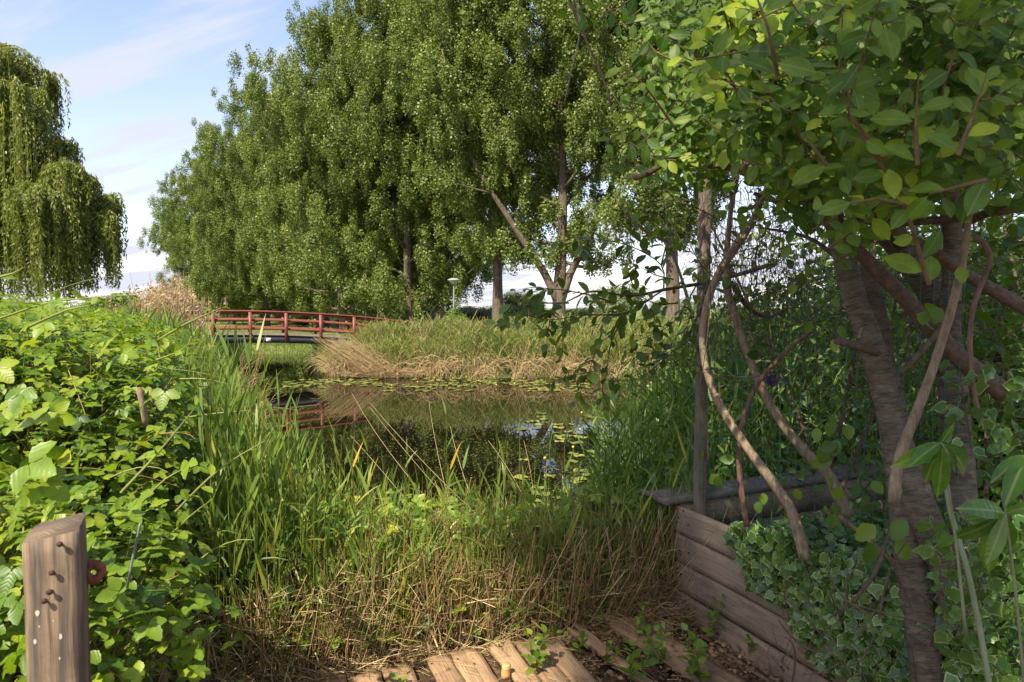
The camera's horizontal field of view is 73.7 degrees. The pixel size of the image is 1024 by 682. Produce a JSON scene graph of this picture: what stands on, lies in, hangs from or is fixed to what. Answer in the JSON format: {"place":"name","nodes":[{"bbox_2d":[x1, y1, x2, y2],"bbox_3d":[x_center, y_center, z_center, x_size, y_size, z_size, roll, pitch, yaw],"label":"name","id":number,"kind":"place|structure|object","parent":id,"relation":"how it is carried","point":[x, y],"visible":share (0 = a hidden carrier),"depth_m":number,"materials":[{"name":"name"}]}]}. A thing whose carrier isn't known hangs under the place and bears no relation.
{"place":"outdoors","nodes":[
{"label":"outdoors","id":0,"kind":"place"},
{"bbox_2d":[224,353,665,546],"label":"water","id":1,"kind":"structure","parent":0,"point":[502,404],"depth_m":16.84,"materials":[{"name":"green liquid"}]},
{"bbox_2d":[290,415,637,502],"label":"floating specks","id":2,"kind":"object","parent":1,"relation":"on","point":[461,445],"visible":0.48,"depth_m":13.53,"materials":[{"name":"green plant"}]},
{"bbox_2d":[513,474,529,479],"bbox_3d":[0.161,2.281,11.443,0.298,0.024,0.296,3,4,44],"label":"lily pad","id":3,"kind":"object","parent":1,"relation":"on","point":[517,476],"visible":0.79,"depth_m":11.49,"materials":[{"name":"green plant"}]},
{"bbox_2d":[456,305,491,321],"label":"willow bush","id":4,"kind":"object","parent":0,"point":[471,311],"visible":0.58,"depth_m":81.99,"materials":[{"name":"green plant"}]},
{"bbox_2d":[15,308,1003,681],"bbox_3d":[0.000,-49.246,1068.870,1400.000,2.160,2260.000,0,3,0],"label":"ground","id":5,"kind":"structure","parent":0,"point":[495,668],"depth_m":3.41,"materials":[{"name":"soil"}]},
{"bbox_2d":[22,512,106,681],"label":"gate post","id":6,"kind":"object","parent":5,"relation":"on","point":[59,577],"visible":1,"depth_m":1.22,"materials":[{"name":"brown wood"}]},
{"bbox_2d":[0,42,130,301],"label":"weeping willow","id":7,"kind":"object","parent":5,"relation":"on","point":[60,215],"visible":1,"depth_m":32.26,"materials":[{"name":"green plant"}]},
{"bbox_2d":[82,296,126,310],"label":"green bush","id":8,"kind":"object","parent":5,"relation":"on","point":[102,305],"visible":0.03,"depth_m":31.61,"materials":[{"name":"green plant"}]},
{"bbox_2d":[104,291,132,306],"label":"green bush","id":9,"kind":"object","parent":5,"relation":"on","point":[123,299],"visible":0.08,"depth_m":69.48,"materials":[{"name":"green plant"}]},
{"bbox_2d":[3,293,254,543],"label":"bank reed leaves","id":10,"kind":"object","parent":5,"relation":"on","point":[166,318],"visible":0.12,"depth_m":7.67,"materials":[{"name":"green plant"}]},
{"bbox_2d":[124,297,140,309],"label":"green bush","id":11,"kind":"object","parent":5,"relation":"on","point":[129,300],"visible":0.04,"depth_m":59.47,"materials":[{"name":"green plant"}]},
{"bbox_2d":[0,267,270,681],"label":"bramble thicket","id":12,"kind":"object","parent":5,"relation":"on","point":[105,460],"visible":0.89,"depth_m":2.40,"materials":[{"name":"green plant"}]},
{"bbox_2d":[125,517,142,587],"bbox_3d":[-0.984,0.551,1.779,0.050,0.188,0.007,0,3,0],"label":"green cane","id":13,"kind":"object","parent":12,"relation":"on","point":[133,555],"visible":0.98,"depth_m":1.78,"materials":[{"name":"green plant"}]},
{"bbox_2d":[135,387,154,427],"bbox_3d":[-1.504,0.268,2.814,0.036,0.171,0.122,0,3,0],"label":"sawn stub","id":14,"kind":"object","parent":12,"relation":"on","point":[143,409],"visible":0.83,"depth_m":2.77,"materials":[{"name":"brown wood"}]},
{"bbox_2d":[154,600,167,681],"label":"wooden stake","id":15,"kind":"object","parent":5,"relation":"on","point":[164,676],"visible":0.22,"depth_m":2.41,"materials":[{"name":"brown wood"}]},
{"bbox_2d":[95,313,244,574],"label":"bank reed stalks","id":16,"kind":"object","parent":5,"relation":"on","point":[204,368],"visible":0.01,"depth_m":7.33,"materials":[{"name":"green plant"}]},
{"bbox_2d":[137,151,224,321],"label":"poplar tree","id":17,"kind":"object","parent":5,"relation":"on","point":[155,240],"visible":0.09,"depth_m":115.60,"materials":[{"name":"green plant"}]},
{"bbox_2d":[106,273,276,453],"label":"reed plumes","id":18,"kind":"object","parent":5,"relation":"on","point":[180,299],"visible":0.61,"depth_m":12.09,"materials":[{"name":"beige plant"}]},
{"bbox_2d":[105,271,293,440],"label":"dry reed stalks","id":19,"kind":"object","parent":5,"relation":"on","point":[176,313],"visible":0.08,"depth_m":12.03,"materials":[{"name":"plant"}]},
{"bbox_2d":[147,116,282,324],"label":"poplar tree","id":20,"kind":"object","parent":5,"relation":"on","point":[167,223],"visible":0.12,"depth_m":96.75,"materials":[{"name":"green plant"}]},
{"bbox_2d":[164,71,315,325],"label":"poplar tree","id":21,"kind":"object","parent":5,"relation":"on","point":[241,297],"visible":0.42,"depth_m":76.97,"materials":[{"name":"green plant"}]},
{"bbox_2d":[126,310,435,344],"bbox_3d":[-13.127,-0.251,30.580,21.000,2.269,2.390,-1,3,-22],"label":"red footbridge","id":22,"kind":"object","parent":5,"relation":"on","point":[284,336],"visible":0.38,"depth_m":30.74,"materials":[{"name":"paint"}]},
{"bbox_2d":[234,133,337,318],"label":"poplar tree","id":23,"kind":"object","parent":5,"relation":"on","point":[259,286],"depth_m":97.26,"materials":[{"name":"green plant"}]},
{"bbox_2d":[290,316,312,326],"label":"green bush","id":24,"kind":"object","parent":5,"relation":"on","point":[303,324],"visible":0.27,"depth_m":87.65,"materials":[{"name":"green plant"}]},
{"bbox_2d":[250,190,353,325],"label":"poplar tree","id":25,"kind":"object","parent":5,"relation":"on","point":[326,318],"depth_m":93.63,"materials":[{"name":"green plant"}]},
{"bbox_2d":[282,80,364,287],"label":"poplar tree","id":26,"kind":"object","parent":5,"relation":"on","point":[319,173],"visible":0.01,"depth_m":81.83,"materials":[{"name":"green plant"}]},
{"bbox_2d":[226,0,431,332],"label":"poplar tree","id":27,"kind":"object","parent":5,"relation":"on","point":[299,152],"visible":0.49,"depth_m":61.99,"materials":[{"name":"green plant"}]},
{"bbox_2d":[334,313,358,327],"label":"green bush","id":28,"kind":"object","parent":5,"relation":"on","point":[348,322],"visible":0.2,"depth_m":73.44,"materials":[{"name":"green plant"}]},
{"bbox_2d":[285,67,432,324],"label":"poplar tree","id":29,"kind":"object","parent":5,"relation":"on","point":[320,186],"visible":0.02,"depth_m":76.19,"materials":[{"name":"green plant"}]},
{"bbox_2d":[309,28,451,317],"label":"poplar tree","id":30,"kind":"object","parent":5,"relation":"on","point":[375,189],"visible":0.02,"depth_m":64.70,"materials":[{"name":"green plant"}]},
{"bbox_2d":[267,0,505,335],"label":"poplar tree","id":31,"kind":"object","parent":5,"relation":"on","point":[376,286],"visible":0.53,"depth_m":54.71,"materials":[{"name":"green plant"}]},
{"bbox_2d":[208,322,641,354],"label":"meadow grass","id":32,"kind":"structure","parent":5,"relation":"on","point":[276,349],"depth_m":43.33,"materials":[{"name":"green plant"}]},
{"bbox_2d":[415,307,434,323],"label":"willow bush","id":33,"kind":"object","parent":5,"relation":"on","point":[432,314],"visible":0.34,"depth_m":106.05,"materials":[{"name":"green plant"}]},
{"bbox_2d":[332,0,518,322],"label":"poplar tree","id":34,"kind":"object","parent":5,"relation":"on","point":[440,271],"visible":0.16,"depth_m":57.39,"materials":[{"name":"green plant"}]},
{"bbox_2d":[195,485,672,681],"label":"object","id":35,"kind":"object","parent":5,"relation":"on","point":[418,512],"visible":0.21,"depth_m":3.36,"materials":[{"name":"green plant"}]},
{"bbox_2d":[110,394,763,681],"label":"dry reed litter","id":36,"kind":"object","parent":5,"relation":"on","point":[348,660],"visible":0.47,"depth_m":3.22,"materials":[{"name":"plant"}]},
{"bbox_2d":[518,597,548,625],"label":"weed","id":37,"kind":"object","parent":36,"relation":"on","point":[536,611],"visible":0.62,"depth_m":3.43,"materials":[{"name":"green plant"}]},
{"bbox_2d":[140,314,750,681],"bbox_3d":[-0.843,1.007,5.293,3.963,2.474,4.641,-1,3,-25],"label":"reed leaves","id":38,"kind":"object","parent":5,"relation":"on","point":[269,449],"visible":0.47,"depth_m":3.32,"materials":[{"name":"green plant"}]},
{"bbox_2d":[448,278,459,308],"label":"street lamp","id":39,"kind":"object","parent":5,"relation":"on","point":[453,281],"visible":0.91,"depth_m":48.70,"materials":[{"name":"white metal"}]},
{"bbox_2d":[440,307,468,324],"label":"green bush","id":40,"kind":"object","parent":5,"relation":"on","point":[457,313],"visible":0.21,"depth_m":46.60,"materials":[{"name":"green plant"}]},
{"bbox_2d":[353,0,583,328],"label":"poplar tree","id":41,"kind":"object","parent":5,"relation":"on","point":[472,245],"visible":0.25,"depth_m":48.78,"materials":[{"name":"green plant"}]},
{"bbox_2d":[358,0,660,328],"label":"poplar tree","id":42,"kind":"object","parent":5,"relation":"on","point":[516,136],"visible":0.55,"depth_m":43.15,"materials":[{"name":"green plant"}]},
{"bbox_2d":[503,290,546,319],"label":"willow bush","id":43,"kind":"object","parent":5,"relation":"on","point":[516,305],"visible":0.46,"depth_m":89.86,"materials":[{"name":"green plant"}]},
{"bbox_2d":[312,614,747,681],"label":"wooden deck","id":44,"kind":"structure","parent":5,"relation":"on","point":[563,664],"depth_m":3.06,"materials":[{"name":"brown wood"}]},
{"bbox_2d":[390,664,407,681],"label":"weed","id":45,"kind":"object","parent":44,"relation":"on","point":[393,675],"visible":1,"depth_m":2.91,"materials":[{"name":"green plant"}]},
{"bbox_2d":[501,662,510,680],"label":"cut stub","id":46,"kind":"object","parent":44,"relation":"on","point":[506,671],"visible":1,"depth_m":2.96,"materials":[{"name":"brown wood"}]},
{"bbox_2d":[521,624,552,674],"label":"weed","id":47,"kind":"object","parent":44,"relation":"on","point":[538,654],"visible":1,"depth_m":2.99,"materials":[{"name":"green plant"}]},
{"bbox_2d":[556,630,587,651],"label":"weed","id":48,"kind":"object","parent":44,"relation":"on","point":[582,634],"visible":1,"depth_m":3.16,"materials":[{"name":"green plant"}]},
{"bbox_2d":[602,634,631,662],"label":"weed","id":49,"kind":"object","parent":44,"relation":"on","point":[607,656],"visible":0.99,"depth_m":3.07,"materials":[{"name":"green plant"}]},
{"bbox_2d":[630,601,652,631],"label":"weed","id":50,"kind":"object","parent":44,"relation":"on","point":[641,618],"visible":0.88,"depth_m":3.34,"materials":[{"name":"green plant"}]},
{"bbox_2d":[619,625,665,681],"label":"weed","id":51,"kind":"object","parent":44,"relation":"on","point":[631,669],"visible":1,"depth_m":2.92,"materials":[{"name":"green plant"}]},
{"bbox_2d":[636,619,671,662],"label":"weed","id":52,"kind":"object","parent":44,"relation":"on","point":[663,651],"visible":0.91,"depth_m":3.08,"materials":[{"name":"green plant"}]},
{"bbox_2d":[559,605,785,681],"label":"leaf litter","id":53,"kind":"object","parent":44,"relation":"on","point":[731,661],"visible":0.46,"depth_m":3.15,"materials":[{"name":"brown plant"}]},
{"bbox_2d":[701,593,726,635],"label":"weed","id":54,"kind":"object","parent":53,"relation":"on","point":[715,612],"visible":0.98,"depth_m":3.33,"materials":[{"name":"green plant"}]},
{"bbox_2d":[745,634,760,653],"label":"weed","id":55,"kind":"object","parent":53,"relation":"on","point":[749,640],"visible":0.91,"depth_m":3.16,"materials":[{"name":"green plant"}]},
{"bbox_2d":[677,622,712,681],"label":"weed","id":56,"kind":"object","parent":44,"relation":"on","point":[694,662],"visible":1,"depth_m":2.90,"materials":[{"name":"green plant"}]},
{"bbox_2d":[301,309,785,379],"bbox_3d":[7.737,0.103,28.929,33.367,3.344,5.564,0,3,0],"label":"dry reed stalks","id":57,"kind":"object","parent":5,"relation":"on","point":[354,364],"visible":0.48,"depth_m":27.77,"materials":[{"name":"plant"}]},
{"bbox_2d":[526,310,571,323],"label":"willow bush","id":58,"kind":"object","parent":5,"relation":"on","point":[542,316],"visible":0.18,"depth_m":73.66,"materials":[{"name":"green plant"}]},
{"bbox_2d":[309,309,790,368],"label":"reed bed leaves","id":59,"kind":"object","parent":5,"relation":"on","point":[443,333],"visible":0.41,"depth_m":28.71,"materials":[{"name":"green plant"}]},
{"bbox_2d":[367,582,740,681],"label":"straw litter","id":60,"kind":"object","parent":5,"relation":"on","point":[659,609],"visible":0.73,"depth_m":3.44,"materials":[{"name":"brown plant"}]},
{"bbox_2d":[566,307,606,320],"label":"willow bush","id":61,"kind":"object","parent":5,"relation":"on","point":[596,311],"visible":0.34,"depth_m":84.98,"materials":[{"name":"green plant"}]},
{"bbox_2d":[585,284,649,318],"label":"willow bush","id":62,"kind":"object","parent":5,"relation":"on","point":[608,306],"visible":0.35,"depth_m":95.45,"materials":[{"name":"green plant"}]},
{"bbox_2d":[536,0,742,322],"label":"poplar tree","id":63,"kind":"object","parent":5,"relation":"on","point":[603,115],"visible":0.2,"depth_m":35.69,"materials":[{"name":"green plant"}]},
{"bbox_2d":[639,299,695,320],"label":"willow bush","id":64,"kind":"object","parent":5,"relation":"on","point":[662,307],"visible":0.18,"depth_m":84.62,"materials":[{"name":"green plant"}]},
{"bbox_2d":[615,294,733,471],"bbox_3d":[2.692,1.373,9.590,2.611,4.064,2.005,-1,3,-20],"label":"bank shrub","id":65,"kind":"object","parent":5,"relation":"on","point":[663,381],"visible":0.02,"depth_m":9.52,"materials":[{"name":"green plant"}]},
{"bbox_2d":[657,313,695,325],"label":"green bush","id":66,"kind":"object","parent":5,"relation":"on","point":[683,318],"visible":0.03,"depth_m":37.56,"materials":[{"name":"green plant"}]},
{"bbox_2d":[631,259,862,490],"bbox_3d":[2.027,0.983,5.949,2.023,3.358,1.554,-1,3,-16],"label":"bank shrub","id":67,"kind":"object","parent":5,"relation":"on","point":[761,368],"visible":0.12,"depth_m":5.70,"materials":[{"name":"green plant"}]},
{"bbox_2d":[566,305,939,519],"bbox_3d":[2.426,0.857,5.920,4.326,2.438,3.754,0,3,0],"label":"shaded reed leaves","id":68,"kind":"object","parent":5,"relation":"on","point":[620,432],"visible":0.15,"depth_m":4.85,"materials":[{"name":"green plant"}]},
{"bbox_2d":[577,447,1023,645],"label":"undergrowth","id":69,"kind":"object","parent":5,"relation":"on","point":[866,509],"visible":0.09,"depth_m":3.89,"materials":[{"name":"green plant"}]},
{"bbox_2d":[641,460,1018,681],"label":"timber box","id":70,"kind":"object","parent":5,"relation":"on","point":[717,573],"visible":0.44,"depth_m":3.49,"materials":[{"name":"brown wood"}]},
{"bbox_2d":[693,172,711,514],"bbox_3d":[1.021,0.239,3.676,0.065,2.366,0.053,-1,3,-24],"label":"wooden post","id":71,"kind":"object","parent":70,"relation":"in","point":[702,401],"visible":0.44,"depth_m":3.66,"materials":[{"name":"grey wood"}]},
{"bbox_2d":[765,372,779,532],"bbox_3d":[1.297,0.692,3.439,0.081,1.084,0.082,1,3,20],"label":"allium","id":72,"kind":"object","parent":70,"relation":"in","point":[769,381],"visible":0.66,"depth_m":3.42,"materials":[{"name":"green plant"}]},
{"bbox_2d":[556,0,1023,681],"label":"cherry tree","id":73,"kind":"object","parent":70,"relation":"on","point":[882,122],"visible":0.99,"depth_m":1.59,"materials":[{"name":"green plant"}]},
{"bbox_2d":[564,0,579,103],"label":"bare twig","id":74,"kind":"object","parent":73,"relation":"hanging from","point":[576,49],"visible":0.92,"depth_m":2.45,"materials":[{"name":"brown wood"}]},
{"bbox_2d":[568,0,611,103],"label":"bare twig","id":75,"kind":"object","parent":73,"relation":"hanging from","point":[584,37],"visible":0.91,"depth_m":2.55,"materials":[{"name":"brown wood"}]},
{"bbox_2d":[478,181,766,420],"bbox_3d":[0.616,-0.215,3.366,1.672,1.154,0.497,-1,3,-22],"label":"apple branch","id":76,"kind":"object","parent":73,"relation":"attached to","point":[658,334],"visible":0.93,"depth_m":3.29,"materials":[{"name":"green plant"}]},
{"bbox_2d":[699,187,810,559],"bbox_3d":[1.022,0.025,2.902,0.402,1.703,0.440,0,3,0],"label":"vine stem","id":77,"kind":"object","parent":73,"relation":"attached to","point":[787,503],"visible":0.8,"depth_m":2.90,"materials":[{"name":"brown plant"}]},
{"bbox_2d":[709,228,968,562],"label":"climbing leaves","id":78,"kind":"object","parent":73,"relation":"attached to","point":[825,451],"visible":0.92,"depth_m":2.39,"materials":[{"name":"green plant"}]},
{"bbox_2d":[838,514,897,564],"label":"bare twig","id":79,"kind":"object","parent":73,"relation":"attached to","point":[847,522],"visible":0.64,"depth_m":2.32,"materials":[{"name":"brown wood"}]},
{"bbox_2d":[888,214,972,503],"bbox_3d":[1.262,0.006,2.053,0.235,0.972,0.033,0,3,0],"label":"plant stem","id":80,"kind":"object","parent":73,"relation":"attached to","point":[895,476],"visible":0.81,"depth_m":2.05,"materials":[{"name":"brown plant"}]},
{"bbox_2d":[967,235,993,420],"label":"vine stem","id":81,"kind":"object","parent":73,"relation":"hanging from","point":[983,243],"visible":0.88,"depth_m":1.85,"materials":[{"name":"brown plant"}]},
{"bbox_2d":[621,144,1023,681],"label":"tangled twigs","id":82,"kind":"object","parent":70,"relation":"on","point":[770,289],"visible":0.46,"depth_m":2.89,"materials":[{"name":"brown wood"}]},
{"bbox_2d":[736,332,810,526],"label":"vine stem","id":83,"kind":"object","parent":82,"relation":"attached to","point":[740,483],"visible":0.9,"depth_m":3.02,"materials":[{"name":"brown plant"}]},
{"bbox_2d":[851,529,889,602],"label":"bare twig","id":84,"kind":"object","parent":82,"relation":"attached to","point":[872,576],"visible":0.92,"depth_m":2.18,"materials":[{"name":"brown wood"}]},
{"bbox_2d":[720,359,1023,681],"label":"variegated ivy","id":85,"kind":"object","parent":70,"relation":"on","point":[766,565],"visible":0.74,"depth_m":2.45,"materials":[{"name":"green plant"}]},
{"bbox_2d":[944,487,991,681],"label":"plant stem","id":86,"kind":"object","parent":85,"relation":"on","point":[980,630],"visible":0.77,"depth_m":1.73,"materials":[{"name":"green plant"}]},
{"bbox_2d":[890,423,1023,681],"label":"laurel shrub","id":87,"kind":"object","parent":70,"relation":"on","point":[994,529],"visible":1,"depth_m":1.45,"materials":[{"name":"green plant"}]},
{"bbox_2d":[657,177,1023,559],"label":"shaded shrub","id":88,"kind":"object","parent":5,"relation":"on","point":[983,343],"visible":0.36,"depth_m":3.63,"materials":[{"name":"green plant"}]},
{"bbox_2d":[733,282,787,317],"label":"vine stem","id":89,"kind":"object","parent":88,"relation":"attached to","point":[754,311],"visible":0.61,"depth_m":3.29,"materials":[{"name":"brown plant"}]},
{"bbox_2d":[722,177,854,517],"bbox_3d":[1.222,-0.034,3.043,0.583,1.591,0.084,2,3,36],"label":"vine stem","id":90,"kind":"object","parent":88,"relation":"attached to","point":[779,419],"visible":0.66,"depth_m":3.07,"materials":[{"name":"brown plant"}]},
{"bbox_2d":[709,237,993,462],"bbox_3d":[2.960,0.728,6.592,2.130,3.666,2.774,-2,3,-34],"label":"bank shrub","id":91,"kind":"object","parent":5,"relation":"on","point":[824,317],"visible":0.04,"depth_m":6.22,"materials":[{"name":"green plant"}]},
{"bbox_2d":[776,233,1006,468],"bbox_3d":[4.158,0.223,7.469,2.506,3.471,3.264,2,3,37],"label":"bank shrub","id":92,"kind":"object","parent":5,"relation":"on","point":[843,303],"visible":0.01,"depth_m":7.03,"materials":[{"name":"green plant"}]},
{"bbox_2d":[790,195,1023,484],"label":"bank shrub","id":93,"kind":"object","parent":5,"relation":"on","point":[907,228],"visible":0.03,"depth_m":6.80,"materials":[{"name":"green plant"}]},
{"bbox_2d":[898,213,1023,504],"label":"bank shrub","id":94,"kind":"object","parent":5,"relation":"on","point":[1002,407],"visible":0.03,"depth_m":5.74,"materials":[{"name":"green plant"}]},
{"bbox_2d":[0,0,1023,308],"label":"sky","id":95,"kind":"structure","parent":0,"point":[138,72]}
]}

